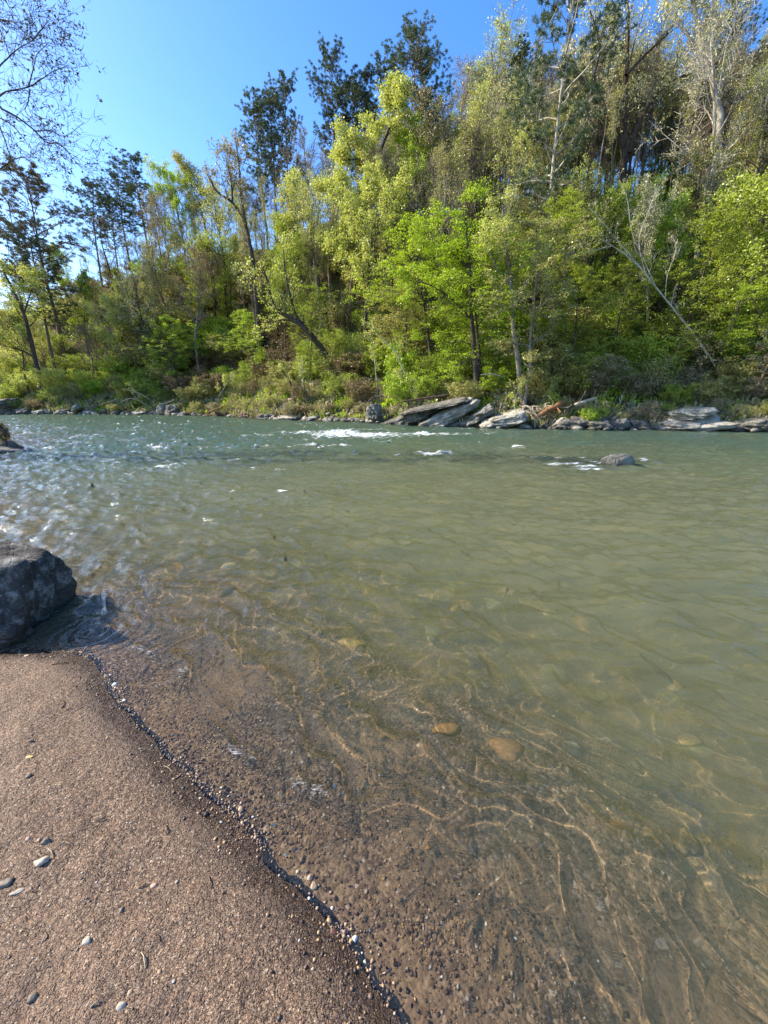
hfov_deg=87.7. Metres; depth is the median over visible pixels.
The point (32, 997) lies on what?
pebble
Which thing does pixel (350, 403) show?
shrub
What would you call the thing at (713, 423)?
rock
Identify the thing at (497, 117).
bare tree
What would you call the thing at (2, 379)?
shrub
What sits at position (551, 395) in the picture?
shrub
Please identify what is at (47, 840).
pebble
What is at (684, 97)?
slender tree
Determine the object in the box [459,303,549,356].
shrub
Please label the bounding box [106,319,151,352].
shrub
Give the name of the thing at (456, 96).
slender tree
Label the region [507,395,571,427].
root tangle
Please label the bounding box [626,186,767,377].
broadleaf tree
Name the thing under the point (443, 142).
bare tree
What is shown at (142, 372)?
shrub
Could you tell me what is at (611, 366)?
shrub
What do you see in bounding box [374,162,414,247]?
budding tree
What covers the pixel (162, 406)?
rock
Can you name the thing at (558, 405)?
driftwood log
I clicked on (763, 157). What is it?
budding tree
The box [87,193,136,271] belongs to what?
pine tree
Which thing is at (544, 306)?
shrub
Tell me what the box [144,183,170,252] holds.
budding tree
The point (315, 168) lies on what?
bare tree
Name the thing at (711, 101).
bare tree
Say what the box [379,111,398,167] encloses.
bare tree
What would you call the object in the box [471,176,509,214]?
shrub
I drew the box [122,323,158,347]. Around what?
shrub
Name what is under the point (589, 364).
shrub
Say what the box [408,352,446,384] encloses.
shrub
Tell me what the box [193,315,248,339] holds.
shrub
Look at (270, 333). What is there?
shrub
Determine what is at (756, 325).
shrub
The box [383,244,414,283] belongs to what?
shrub
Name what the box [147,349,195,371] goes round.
shrub
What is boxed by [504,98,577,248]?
budding tree
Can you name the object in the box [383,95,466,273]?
broadleaf tree
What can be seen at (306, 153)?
slender tree
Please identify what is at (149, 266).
budding tree
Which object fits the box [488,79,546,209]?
budding tree
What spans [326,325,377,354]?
shrub
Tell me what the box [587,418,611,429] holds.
rock
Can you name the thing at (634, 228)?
shrub
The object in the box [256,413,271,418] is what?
rock
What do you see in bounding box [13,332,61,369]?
shrub
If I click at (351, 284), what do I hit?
budding tree
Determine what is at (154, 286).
budding tree
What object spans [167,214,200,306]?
budding tree
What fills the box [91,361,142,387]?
shrub
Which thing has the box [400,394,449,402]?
driftwood log
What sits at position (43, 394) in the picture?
shrub
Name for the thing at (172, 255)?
broadleaf tree
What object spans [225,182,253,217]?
budding tree
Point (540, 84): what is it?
slender tree
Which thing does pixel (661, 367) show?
shrub
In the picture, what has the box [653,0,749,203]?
bare tree
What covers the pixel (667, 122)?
budding tree
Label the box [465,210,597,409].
broadleaf tree
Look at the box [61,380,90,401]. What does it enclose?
shrub
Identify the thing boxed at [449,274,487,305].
shrub
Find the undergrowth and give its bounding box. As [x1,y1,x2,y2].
[2,182,765,414]
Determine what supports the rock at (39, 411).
on the hillside
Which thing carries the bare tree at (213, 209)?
on the hillside
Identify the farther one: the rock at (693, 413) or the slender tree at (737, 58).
the slender tree at (737, 58)
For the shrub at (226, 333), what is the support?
on the hillside
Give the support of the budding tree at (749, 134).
on the hillside
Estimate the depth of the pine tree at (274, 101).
46.57 m
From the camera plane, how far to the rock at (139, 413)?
38.77 m
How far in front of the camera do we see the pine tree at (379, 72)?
45.03 m
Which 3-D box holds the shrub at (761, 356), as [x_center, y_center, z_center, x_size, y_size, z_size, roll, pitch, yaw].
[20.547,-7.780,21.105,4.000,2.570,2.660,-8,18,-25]
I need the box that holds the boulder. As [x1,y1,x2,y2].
[0,540,76,647]
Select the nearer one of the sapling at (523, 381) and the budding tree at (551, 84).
the sapling at (523, 381)
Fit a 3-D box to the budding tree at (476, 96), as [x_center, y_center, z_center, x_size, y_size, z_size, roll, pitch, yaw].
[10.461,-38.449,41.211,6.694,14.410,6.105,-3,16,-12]
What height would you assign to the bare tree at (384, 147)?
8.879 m
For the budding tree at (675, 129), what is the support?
on the hillside
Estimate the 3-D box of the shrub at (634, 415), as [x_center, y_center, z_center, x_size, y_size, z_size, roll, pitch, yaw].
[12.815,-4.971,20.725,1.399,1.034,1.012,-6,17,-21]
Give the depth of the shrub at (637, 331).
24.45 m
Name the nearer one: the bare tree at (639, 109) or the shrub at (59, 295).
the bare tree at (639, 109)
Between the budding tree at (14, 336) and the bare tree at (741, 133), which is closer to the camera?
the bare tree at (741, 133)
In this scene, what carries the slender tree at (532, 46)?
on the hillside
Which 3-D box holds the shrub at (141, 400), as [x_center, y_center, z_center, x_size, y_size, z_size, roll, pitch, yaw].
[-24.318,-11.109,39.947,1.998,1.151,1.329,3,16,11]
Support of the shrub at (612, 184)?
on the hillside
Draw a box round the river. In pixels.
[0,414,767,1023]
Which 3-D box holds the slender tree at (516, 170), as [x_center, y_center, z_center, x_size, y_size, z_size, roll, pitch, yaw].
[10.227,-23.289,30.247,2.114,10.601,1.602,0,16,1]
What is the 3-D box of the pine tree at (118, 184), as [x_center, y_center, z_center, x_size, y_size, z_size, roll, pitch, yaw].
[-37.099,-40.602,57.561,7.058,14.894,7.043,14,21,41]
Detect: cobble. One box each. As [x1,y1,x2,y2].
[111,410,120,414]
[520,424,532,428]
[571,426,584,428]
[750,428,759,431]
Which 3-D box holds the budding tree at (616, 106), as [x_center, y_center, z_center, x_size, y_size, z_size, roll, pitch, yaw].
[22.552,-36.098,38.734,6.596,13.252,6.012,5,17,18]
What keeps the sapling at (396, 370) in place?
on the hillside
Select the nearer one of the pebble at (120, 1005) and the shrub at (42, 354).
the pebble at (120, 1005)
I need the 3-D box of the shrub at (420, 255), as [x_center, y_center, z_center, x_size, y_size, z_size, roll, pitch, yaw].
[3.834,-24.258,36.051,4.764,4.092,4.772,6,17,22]
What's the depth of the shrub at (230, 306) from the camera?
47.32 m
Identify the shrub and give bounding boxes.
[0,296,21,313]
[0,345,41,378]
[0,369,34,385]
[0,370,13,384]
[0,384,19,398]
[1,356,33,374]
[3,312,38,333]
[5,367,46,389]
[7,400,21,410]
[11,323,46,352]
[12,381,32,396]
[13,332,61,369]
[20,366,79,391]
[23,400,41,410]
[24,301,66,323]
[28,325,54,356]
[37,386,52,400]
[38,380,76,403]
[44,333,71,358]
[46,353,75,371]
[48,283,68,306]
[50,289,91,319]
[56,275,74,294]
[59,370,83,385]
[61,307,108,352]
[61,353,94,371]
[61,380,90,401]
[66,275,103,297]
[73,369,101,388]
[77,379,107,397]
[89,343,109,367]
[91,327,122,347]
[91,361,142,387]
[94,286,113,306]
[96,267,123,283]
[96,364,121,388]
[97,262,124,284]
[97,355,159,379]
[97,400,109,405]
[101,352,143,379]
[101,372,129,395]
[104,342,170,376]
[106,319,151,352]
[106,403,120,411]
[108,375,152,400]
[116,312,159,339]
[118,277,154,312]
[120,256,139,275]
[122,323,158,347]
[126,331,175,361]
[128,258,155,280]
[130,364,156,388]
[131,303,167,340]
[131,396,148,405]
[134,377,168,398]
[142,250,180,275]
[142,299,200,327]
[144,357,182,386]
[147,317,198,341]
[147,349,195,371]
[148,314,169,339]
[151,388,173,401]
[154,275,187,300]
[160,325,194,362]
[160,342,207,370]
[162,373,196,398]
[172,259,198,281]
[173,386,201,401]
[176,324,210,342]
[176,372,192,384]
[179,284,223,315]
[186,331,217,358]
[188,352,223,369]
[188,376,214,399]
[189,364,208,383]
[189,402,202,412]
[191,324,236,362]
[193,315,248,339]
[196,310,236,330]
[197,372,237,394]
[203,332,256,364]
[208,402,218,409]
[210,290,238,316]
[212,325,255,359]
[212,366,231,382]
[220,401,230,412]
[221,371,244,389]
[225,245,258,267]
[228,276,253,303]
[228,300,265,326]
[230,379,249,397]
[233,323,267,340]
[233,336,264,356]
[234,369,252,387]
[238,400,250,410]
[242,345,282,373]
[246,377,263,394]
[247,362,278,380]
[249,269,285,306]
[256,254,274,269]
[256,393,283,408]
[257,231,273,251]
[260,316,297,344]
[261,373,282,393]
[264,329,302,364]
[264,355,306,386]
[271,378,298,394]
[279,401,296,416]
[282,264,320,296]
[283,288,327,327]
[286,379,310,403]
[291,362,310,380]
[293,353,332,379]
[293,404,312,416]
[294,339,316,363]
[302,239,323,264]
[309,328,352,357]
[309,385,325,399]
[313,353,363,377]
[314,292,369,330]
[317,251,351,279]
[318,369,361,398]
[320,348,375,380]
[325,403,335,411]
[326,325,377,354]
[340,256,383,297]
[340,377,384,403]
[340,398,354,408]
[345,331,389,368]
[346,308,381,330]
[351,401,370,413]
[358,341,392,379]
[362,299,412,355]
[375,286,405,315]
[379,371,429,406]
[381,338,423,382]
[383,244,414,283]
[384,304,459,357]
[399,284,431,310]
[405,223,438,264]
[405,375,441,404]
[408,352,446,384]
[414,369,450,399]
[421,227,478,267]
[424,252,460,300]
[424,308,465,354]
[425,353,453,380]
[426,329,498,383]
[440,313,484,359]
[442,255,481,307]
[444,380,494,404]
[446,372,472,391]
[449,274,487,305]
[453,343,486,377]
[457,197,515,256]
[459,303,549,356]
[460,328,533,379]
[465,316,495,340]
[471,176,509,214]
[472,366,516,397]
[475,254,577,315]
[481,348,513,371]
[484,285,521,319]
[491,307,555,351]
[491,353,550,385]
[492,222,545,269]
[496,199,529,223]
[510,301,590,355]
[513,363,553,404]
[519,347,573,383]
[521,342,585,382]
[522,282,570,316]
[530,374,570,401]
[535,307,603,355]
[541,365,589,397]
[543,392,562,404]
[552,262,612,308]
[553,213,599,265]
[558,302,636,350]
[561,397,579,413]
[562,353,633,395]
[564,350,604,400]
[568,194,645,249]
[573,262,628,312]
[573,335,642,371]
[575,301,648,343]
[575,400,592,416]
[577,407,609,420]
[578,153,632,192]
[591,352,642,392]
[593,331,665,374]
[595,359,660,395]
[597,399,614,414]
[599,172,632,200]
[610,201,666,248]
[612,247,660,315]
[613,371,666,399]
[613,411,629,417]
[619,311,652,349]
[622,407,642,419]
[626,186,640,212]
[626,331,685,381]
[627,159,676,193]
[627,265,711,324]
[631,250,678,304]
[637,339,699,374]
[637,348,689,396]
[638,400,661,418]
[639,306,696,343]
[641,213,695,261]
[643,289,739,356]
[643,411,669,422]
[644,329,758,379]
[648,207,735,269]
[652,269,715,315]
[654,383,700,405]
[659,405,699,416]
[660,166,684,193]
[660,402,678,412]
[671,325,750,381]
[673,158,759,203]
[676,365,718,391]
[678,290,767,347]
[679,293,733,333]
[683,249,757,307]
[687,371,745,404]
[689,232,767,310]
[691,219,740,257]
[694,326,757,374]
[707,394,729,413]
[709,356,749,393]
[719,408,744,418]
[721,340,767,374]
[724,375,767,401]
[725,343,767,374]
[726,404,764,421]
[728,190,767,221]
[731,136,765,177]
[736,300,767,342]
[737,339,767,379]
[741,357,767,395]
[743,288,767,341]
[748,225,767,282]
[755,402,767,415]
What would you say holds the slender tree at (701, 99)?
on the hillside
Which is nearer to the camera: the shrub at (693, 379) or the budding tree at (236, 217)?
the shrub at (693, 379)
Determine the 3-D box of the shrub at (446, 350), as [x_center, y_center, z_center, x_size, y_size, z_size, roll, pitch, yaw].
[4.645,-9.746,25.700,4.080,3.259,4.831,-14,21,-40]
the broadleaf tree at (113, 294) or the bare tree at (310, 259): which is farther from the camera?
the broadleaf tree at (113, 294)
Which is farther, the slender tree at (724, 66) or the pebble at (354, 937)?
the slender tree at (724, 66)
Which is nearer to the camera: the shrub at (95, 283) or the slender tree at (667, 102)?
the slender tree at (667, 102)
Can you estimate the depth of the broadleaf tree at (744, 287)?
20.06 m
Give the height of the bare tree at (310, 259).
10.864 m
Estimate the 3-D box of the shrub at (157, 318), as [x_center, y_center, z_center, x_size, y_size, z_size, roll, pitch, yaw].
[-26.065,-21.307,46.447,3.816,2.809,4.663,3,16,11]
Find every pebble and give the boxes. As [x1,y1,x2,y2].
[0,877,14,888]
[9,888,24,895]
[26,992,37,1003]
[33,856,49,866]
[40,837,50,844]
[82,936,91,944]
[116,1001,125,1010]
[310,881,316,889]
[330,928,337,934]
[352,935,357,941]
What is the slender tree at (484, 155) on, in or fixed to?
on the hillside
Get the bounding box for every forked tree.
[202,128,263,364]
[555,0,718,209]
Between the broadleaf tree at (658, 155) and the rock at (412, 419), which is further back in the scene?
the broadleaf tree at (658, 155)
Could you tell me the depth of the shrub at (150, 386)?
40.37 m
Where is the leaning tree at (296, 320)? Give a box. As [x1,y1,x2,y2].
[231,231,340,377]
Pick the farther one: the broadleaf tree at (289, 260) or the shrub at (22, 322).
the shrub at (22, 322)
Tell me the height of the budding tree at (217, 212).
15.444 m
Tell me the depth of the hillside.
38.71 m
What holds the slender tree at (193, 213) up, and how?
on the hillside
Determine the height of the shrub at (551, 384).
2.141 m
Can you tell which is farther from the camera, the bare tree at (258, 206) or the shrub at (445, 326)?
the bare tree at (258, 206)
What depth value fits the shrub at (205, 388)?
37.60 m
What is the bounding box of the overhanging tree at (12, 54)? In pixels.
[0,0,132,294]
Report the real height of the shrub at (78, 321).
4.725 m
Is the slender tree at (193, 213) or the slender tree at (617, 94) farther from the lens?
the slender tree at (193, 213)
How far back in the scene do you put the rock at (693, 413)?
19.85 m
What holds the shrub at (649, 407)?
on the hillside
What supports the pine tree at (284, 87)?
on the hillside
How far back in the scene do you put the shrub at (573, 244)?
30.02 m
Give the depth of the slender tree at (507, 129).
27.56 m
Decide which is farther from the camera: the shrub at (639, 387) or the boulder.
the shrub at (639, 387)
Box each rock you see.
[0,398,18,407]
[0,407,13,413]
[0,439,23,447]
[0,447,26,453]
[13,408,30,414]
[30,410,43,413]
[43,409,53,413]
[58,409,69,413]
[70,404,81,411]
[82,410,92,413]
[131,410,146,414]
[156,403,165,414]
[165,403,182,413]
[238,411,248,416]
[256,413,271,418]
[273,414,297,419]
[301,415,317,420]
[347,417,363,421]
[365,403,383,420]
[383,402,438,424]
[400,396,470,415]
[418,397,479,425]
[455,420,466,426]
[466,403,494,426]
[475,409,528,428]
[547,417,563,428]
[558,416,589,428]
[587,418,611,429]
[601,453,634,465]
[609,417,630,428]
[628,420,651,429]
[648,415,740,430]
[664,406,718,420]
[719,426,744,431]
[734,416,767,431]
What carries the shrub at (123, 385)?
on the hillside
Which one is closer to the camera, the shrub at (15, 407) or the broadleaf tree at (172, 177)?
the shrub at (15, 407)
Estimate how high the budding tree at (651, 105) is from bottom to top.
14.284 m
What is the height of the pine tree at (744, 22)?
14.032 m
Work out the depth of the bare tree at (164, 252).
49.73 m
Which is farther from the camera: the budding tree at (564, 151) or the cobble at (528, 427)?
the budding tree at (564, 151)
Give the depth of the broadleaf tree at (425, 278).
25.24 m
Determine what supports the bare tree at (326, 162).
on the hillside
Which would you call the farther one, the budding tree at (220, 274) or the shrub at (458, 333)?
the budding tree at (220, 274)
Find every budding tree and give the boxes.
[0,304,43,393]
[3,311,54,380]
[9,328,20,359]
[27,317,43,341]
[45,290,62,320]
[65,321,104,384]
[99,250,111,285]
[108,265,160,372]
[120,226,191,326]
[134,184,179,296]
[136,240,160,305]
[142,268,165,307]
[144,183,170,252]
[158,216,175,254]
[166,233,223,371]
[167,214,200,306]
[190,171,243,319]
[203,253,229,315]
[213,225,247,308]
[216,190,237,248]
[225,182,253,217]
[226,197,260,251]
[229,212,271,346]
[260,209,283,300]
[282,163,337,340]
[293,202,336,332]
[310,191,341,307]
[318,163,359,268]
[328,178,378,310]
[333,199,381,305]
[358,142,420,305]
[361,125,406,253]
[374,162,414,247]
[380,119,408,256]
[392,82,493,250]
[419,137,476,333]
[439,113,487,237]
[440,70,509,262]
[453,44,502,199]
[459,0,530,208]
[478,74,541,253]
[483,119,547,317]
[486,81,512,189]
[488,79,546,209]
[504,54,575,173]
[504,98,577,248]
[519,89,593,309]
[520,173,615,347]
[559,147,619,320]
[566,123,601,170]
[569,109,599,176]
[570,83,604,174]
[572,121,603,174]
[579,33,635,194]
[587,40,671,173]
[588,37,657,191]
[598,31,675,181]
[601,92,651,171]
[610,54,661,177]
[617,35,663,141]
[621,169,690,339]
[627,47,660,195]
[631,86,680,183]
[632,101,660,179]
[638,66,690,183]
[641,58,709,182]
[649,91,692,180]
[657,86,694,165]
[661,84,687,172]
[664,130,755,316]
[672,85,708,175]
[677,39,753,153]
[694,5,758,162]
[712,60,767,244]
[716,89,767,234]
[723,55,767,234]
[747,124,767,174]
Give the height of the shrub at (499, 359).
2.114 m
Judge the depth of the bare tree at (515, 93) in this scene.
33.52 m
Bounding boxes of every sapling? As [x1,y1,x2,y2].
[125,380,145,403]
[215,371,235,399]
[276,363,298,403]
[293,352,308,399]
[339,291,352,333]
[360,318,411,387]
[363,329,381,391]
[391,367,409,383]
[503,375,528,408]
[619,259,636,335]
[756,324,767,359]
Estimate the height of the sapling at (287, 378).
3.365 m
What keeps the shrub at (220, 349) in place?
on the hillside
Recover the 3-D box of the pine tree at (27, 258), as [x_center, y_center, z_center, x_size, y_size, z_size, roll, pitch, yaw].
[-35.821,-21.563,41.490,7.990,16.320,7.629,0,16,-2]
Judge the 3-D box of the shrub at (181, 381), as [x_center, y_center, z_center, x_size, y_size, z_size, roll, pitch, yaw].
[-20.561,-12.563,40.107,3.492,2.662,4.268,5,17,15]
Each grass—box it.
[1,352,767,426]
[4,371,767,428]
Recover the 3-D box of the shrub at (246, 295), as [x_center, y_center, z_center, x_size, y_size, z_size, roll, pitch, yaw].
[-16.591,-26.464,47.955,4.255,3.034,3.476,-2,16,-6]
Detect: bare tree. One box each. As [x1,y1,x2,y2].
[30,250,54,288]
[62,212,130,306]
[85,300,104,347]
[117,224,144,260]
[123,247,132,267]
[124,241,142,278]
[156,233,175,266]
[181,195,209,235]
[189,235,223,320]
[194,169,226,234]
[229,184,255,260]
[243,165,271,249]
[248,192,263,259]
[255,183,277,223]
[265,172,283,239]
[266,115,337,266]
[279,192,321,304]
[292,160,313,222]
[297,224,314,288]
[301,165,326,213]
[315,147,336,206]
[376,131,395,166]
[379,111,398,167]
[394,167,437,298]
[411,148,447,293]
[423,115,453,242]
[428,147,481,267]
[436,99,456,199]
[447,124,505,277]
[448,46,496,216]
[453,113,475,217]
[476,68,530,235]
[480,67,515,221]
[490,57,516,185]
[503,65,532,203]
[528,50,563,172]
[534,80,574,178]
[535,57,577,177]
[562,168,725,380]
[564,62,612,197]
[573,82,620,217]
[579,0,649,163]
[602,58,660,146]
[610,13,679,193]
[634,0,767,319]
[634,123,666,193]
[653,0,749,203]
[657,95,686,174]
[678,100,745,204]
[701,47,739,142]
[707,10,766,151]
[707,34,765,152]
[721,82,767,219]
[722,41,766,140]
[743,90,767,281]
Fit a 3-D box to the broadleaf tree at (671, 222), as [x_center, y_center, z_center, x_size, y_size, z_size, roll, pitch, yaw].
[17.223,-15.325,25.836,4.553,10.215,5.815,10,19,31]
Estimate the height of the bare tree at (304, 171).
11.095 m
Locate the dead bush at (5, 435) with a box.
[0,422,11,446]
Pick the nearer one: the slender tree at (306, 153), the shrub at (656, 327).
the shrub at (656, 327)
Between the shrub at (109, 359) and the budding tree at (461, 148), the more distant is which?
the shrub at (109, 359)
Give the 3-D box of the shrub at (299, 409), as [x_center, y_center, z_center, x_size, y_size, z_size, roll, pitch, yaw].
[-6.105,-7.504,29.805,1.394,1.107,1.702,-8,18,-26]
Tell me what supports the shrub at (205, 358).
on the hillside
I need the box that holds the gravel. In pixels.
[4,637,418,1023]
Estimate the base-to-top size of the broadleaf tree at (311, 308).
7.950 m
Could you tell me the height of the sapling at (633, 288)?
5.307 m
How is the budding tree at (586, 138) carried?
on the hillside
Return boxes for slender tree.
[81,257,96,304]
[153,213,174,295]
[185,201,197,269]
[189,211,201,241]
[192,216,205,286]
[228,176,237,249]
[257,176,273,263]
[268,177,287,211]
[302,151,314,210]
[316,164,324,227]
[450,90,462,204]
[452,96,465,200]
[475,129,493,212]
[496,55,509,183]
[503,97,534,268]
[506,120,534,240]
[528,36,544,155]
[529,83,559,219]
[530,66,546,202]
[540,110,562,167]
[541,80,572,221]
[556,74,578,208]
[557,38,587,191]
[557,44,577,117]
[563,34,591,171]
[571,49,595,184]
[573,67,593,205]
[588,73,619,217]
[600,33,644,182]
[604,86,627,241]
[608,55,636,198]
[632,46,664,201]
[635,41,673,192]
[642,56,671,175]
[648,34,669,186]
[650,88,676,183]
[657,78,680,175]
[659,61,681,175]
[669,70,692,201]
[670,35,695,200]
[673,30,704,180]
[674,74,704,199]
[682,78,712,218]
[683,30,718,180]
[687,77,715,208]
[703,56,732,149]
[710,46,749,210]
[719,38,742,101]
[730,71,767,240]
[743,34,767,65]
[751,47,767,196]
[755,25,767,53]
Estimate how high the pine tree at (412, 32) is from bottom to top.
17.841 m
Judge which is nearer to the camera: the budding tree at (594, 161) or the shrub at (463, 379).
the shrub at (463, 379)
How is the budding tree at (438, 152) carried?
on the hillside
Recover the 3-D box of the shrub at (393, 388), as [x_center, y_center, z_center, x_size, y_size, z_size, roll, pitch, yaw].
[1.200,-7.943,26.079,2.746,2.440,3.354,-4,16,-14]
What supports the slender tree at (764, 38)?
on the hillside
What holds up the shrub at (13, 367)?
on the hillside
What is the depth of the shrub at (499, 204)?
31.60 m
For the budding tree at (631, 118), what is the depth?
32.93 m
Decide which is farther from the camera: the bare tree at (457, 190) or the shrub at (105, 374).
the shrub at (105, 374)
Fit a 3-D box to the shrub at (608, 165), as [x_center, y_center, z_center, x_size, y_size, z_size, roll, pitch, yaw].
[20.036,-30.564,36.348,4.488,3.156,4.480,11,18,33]
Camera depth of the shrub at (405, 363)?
27.51 m
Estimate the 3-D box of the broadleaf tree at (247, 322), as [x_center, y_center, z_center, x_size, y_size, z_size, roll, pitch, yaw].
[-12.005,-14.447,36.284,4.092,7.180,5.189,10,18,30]
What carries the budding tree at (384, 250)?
on the hillside
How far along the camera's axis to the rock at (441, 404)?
22.76 m
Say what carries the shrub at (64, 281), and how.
on the hillside
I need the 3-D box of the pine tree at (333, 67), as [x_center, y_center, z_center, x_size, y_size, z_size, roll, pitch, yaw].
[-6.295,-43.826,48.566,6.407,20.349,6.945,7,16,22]
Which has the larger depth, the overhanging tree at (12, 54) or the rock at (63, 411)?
the rock at (63, 411)
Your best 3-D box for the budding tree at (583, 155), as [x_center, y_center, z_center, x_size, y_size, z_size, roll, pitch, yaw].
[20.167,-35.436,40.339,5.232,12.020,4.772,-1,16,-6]
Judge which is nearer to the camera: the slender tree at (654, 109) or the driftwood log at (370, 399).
the driftwood log at (370, 399)
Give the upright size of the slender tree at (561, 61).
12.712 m
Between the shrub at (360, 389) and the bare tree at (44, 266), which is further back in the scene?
the bare tree at (44, 266)
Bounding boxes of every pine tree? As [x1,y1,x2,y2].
[0,150,93,358]
[0,215,85,379]
[0,255,34,300]
[62,175,121,286]
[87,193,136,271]
[94,167,141,261]
[105,148,169,252]
[229,86,288,268]
[252,68,309,215]
[252,79,293,252]
[304,30,355,216]
[324,70,382,189]
[338,61,386,180]
[355,37,406,165]
[384,9,447,166]
[406,34,457,212]
[472,76,492,185]
[493,0,638,311]
[493,33,542,188]
[567,0,630,190]
[689,0,767,165]
[735,37,767,177]
[746,88,767,278]
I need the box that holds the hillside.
[0,164,767,432]
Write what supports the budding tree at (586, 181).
on the hillside
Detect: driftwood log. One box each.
[205,405,225,414]
[365,395,383,407]
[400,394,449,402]
[481,370,503,377]
[538,400,566,425]
[574,392,596,405]
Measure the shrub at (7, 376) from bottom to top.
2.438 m
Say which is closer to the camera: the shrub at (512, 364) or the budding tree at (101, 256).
the shrub at (512, 364)
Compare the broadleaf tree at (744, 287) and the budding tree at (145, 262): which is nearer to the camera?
the broadleaf tree at (744, 287)
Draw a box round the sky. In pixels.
[0,0,767,308]
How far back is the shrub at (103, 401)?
39.78 m
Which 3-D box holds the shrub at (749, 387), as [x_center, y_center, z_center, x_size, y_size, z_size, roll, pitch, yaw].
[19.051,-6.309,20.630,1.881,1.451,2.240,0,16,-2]
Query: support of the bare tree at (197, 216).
on the hillside
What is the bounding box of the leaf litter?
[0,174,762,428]
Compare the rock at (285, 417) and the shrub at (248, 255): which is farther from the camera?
the shrub at (248, 255)
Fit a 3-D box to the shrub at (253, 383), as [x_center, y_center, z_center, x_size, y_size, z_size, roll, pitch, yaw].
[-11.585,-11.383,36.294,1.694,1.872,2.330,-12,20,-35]
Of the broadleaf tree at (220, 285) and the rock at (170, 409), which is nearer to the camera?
the rock at (170, 409)
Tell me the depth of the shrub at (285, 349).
37.63 m
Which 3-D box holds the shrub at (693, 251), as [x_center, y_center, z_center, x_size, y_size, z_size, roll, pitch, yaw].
[21.812,-18.848,28.196,6.818,3.816,5.581,-1,16,-4]
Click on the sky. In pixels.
(174, 75)
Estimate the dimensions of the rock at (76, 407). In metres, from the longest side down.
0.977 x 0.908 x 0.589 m
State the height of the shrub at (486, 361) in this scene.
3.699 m
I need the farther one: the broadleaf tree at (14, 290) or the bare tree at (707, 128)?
the broadleaf tree at (14, 290)
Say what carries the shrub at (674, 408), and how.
on the hillside
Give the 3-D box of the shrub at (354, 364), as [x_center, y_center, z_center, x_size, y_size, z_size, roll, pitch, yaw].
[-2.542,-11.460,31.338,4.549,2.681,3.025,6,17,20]
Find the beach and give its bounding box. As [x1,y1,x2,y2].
[0,648,400,1023]
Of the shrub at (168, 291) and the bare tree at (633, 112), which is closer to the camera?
the bare tree at (633, 112)
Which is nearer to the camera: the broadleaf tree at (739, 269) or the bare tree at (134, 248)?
the broadleaf tree at (739, 269)
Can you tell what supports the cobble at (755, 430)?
on the hillside
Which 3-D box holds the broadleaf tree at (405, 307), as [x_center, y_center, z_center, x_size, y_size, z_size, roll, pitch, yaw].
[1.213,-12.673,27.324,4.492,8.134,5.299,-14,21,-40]
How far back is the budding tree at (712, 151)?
24.65 m
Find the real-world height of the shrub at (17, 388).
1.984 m
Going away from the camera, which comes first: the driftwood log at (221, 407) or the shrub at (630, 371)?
the shrub at (630, 371)
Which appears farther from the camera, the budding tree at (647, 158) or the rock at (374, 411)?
the budding tree at (647, 158)
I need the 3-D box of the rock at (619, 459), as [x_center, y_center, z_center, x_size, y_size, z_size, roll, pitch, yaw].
[5.660,-1.136,9.675,0.737,0.594,0.534,-14,18,-8]
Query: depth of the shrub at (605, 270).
26.62 m
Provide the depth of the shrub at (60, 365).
43.84 m
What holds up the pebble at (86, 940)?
on the beach
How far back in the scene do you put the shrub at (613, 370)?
22.58 m
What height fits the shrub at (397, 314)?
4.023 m
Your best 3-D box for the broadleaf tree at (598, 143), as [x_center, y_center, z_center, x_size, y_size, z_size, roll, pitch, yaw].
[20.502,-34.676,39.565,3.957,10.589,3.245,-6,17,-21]
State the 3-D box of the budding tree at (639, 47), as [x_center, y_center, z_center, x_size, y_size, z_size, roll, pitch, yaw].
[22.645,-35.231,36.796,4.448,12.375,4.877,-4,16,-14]
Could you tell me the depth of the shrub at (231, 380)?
38.13 m
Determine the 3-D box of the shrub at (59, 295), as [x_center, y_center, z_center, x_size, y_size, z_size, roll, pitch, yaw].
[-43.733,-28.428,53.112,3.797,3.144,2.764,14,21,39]
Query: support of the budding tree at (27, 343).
on the hillside
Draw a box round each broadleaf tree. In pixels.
[0,256,49,392]
[44,241,73,319]
[65,267,95,357]
[77,281,132,362]
[108,266,127,324]
[108,280,126,324]
[138,315,195,380]
[141,150,204,274]
[163,230,184,304]
[169,148,216,236]
[177,225,247,355]
[214,309,274,387]
[226,233,247,308]
[257,230,313,358]
[267,209,304,351]
[272,167,312,315]
[280,282,338,382]
[310,67,445,297]
[318,153,421,349]
[343,211,485,372]
[365,260,440,376]
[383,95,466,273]
[383,176,528,399]
[430,218,535,398]
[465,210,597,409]
[466,180,562,407]
[481,186,606,353]
[539,264,619,372]
[564,247,668,356]
[565,126,584,171]
[568,172,650,332]
[579,119,604,166]
[607,95,641,189]
[608,99,635,174]
[617,170,700,332]
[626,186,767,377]
[653,104,677,169]
[698,165,767,335]
[716,273,767,400]
[731,171,767,355]
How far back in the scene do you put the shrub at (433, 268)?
31.57 m
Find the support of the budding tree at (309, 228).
on the hillside
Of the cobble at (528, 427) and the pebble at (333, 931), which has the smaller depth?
the pebble at (333, 931)
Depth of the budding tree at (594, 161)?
41.20 m
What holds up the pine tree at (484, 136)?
on the hillside
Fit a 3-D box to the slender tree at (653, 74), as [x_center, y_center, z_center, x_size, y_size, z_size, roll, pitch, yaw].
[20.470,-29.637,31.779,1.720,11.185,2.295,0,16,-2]
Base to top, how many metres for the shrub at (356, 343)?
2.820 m

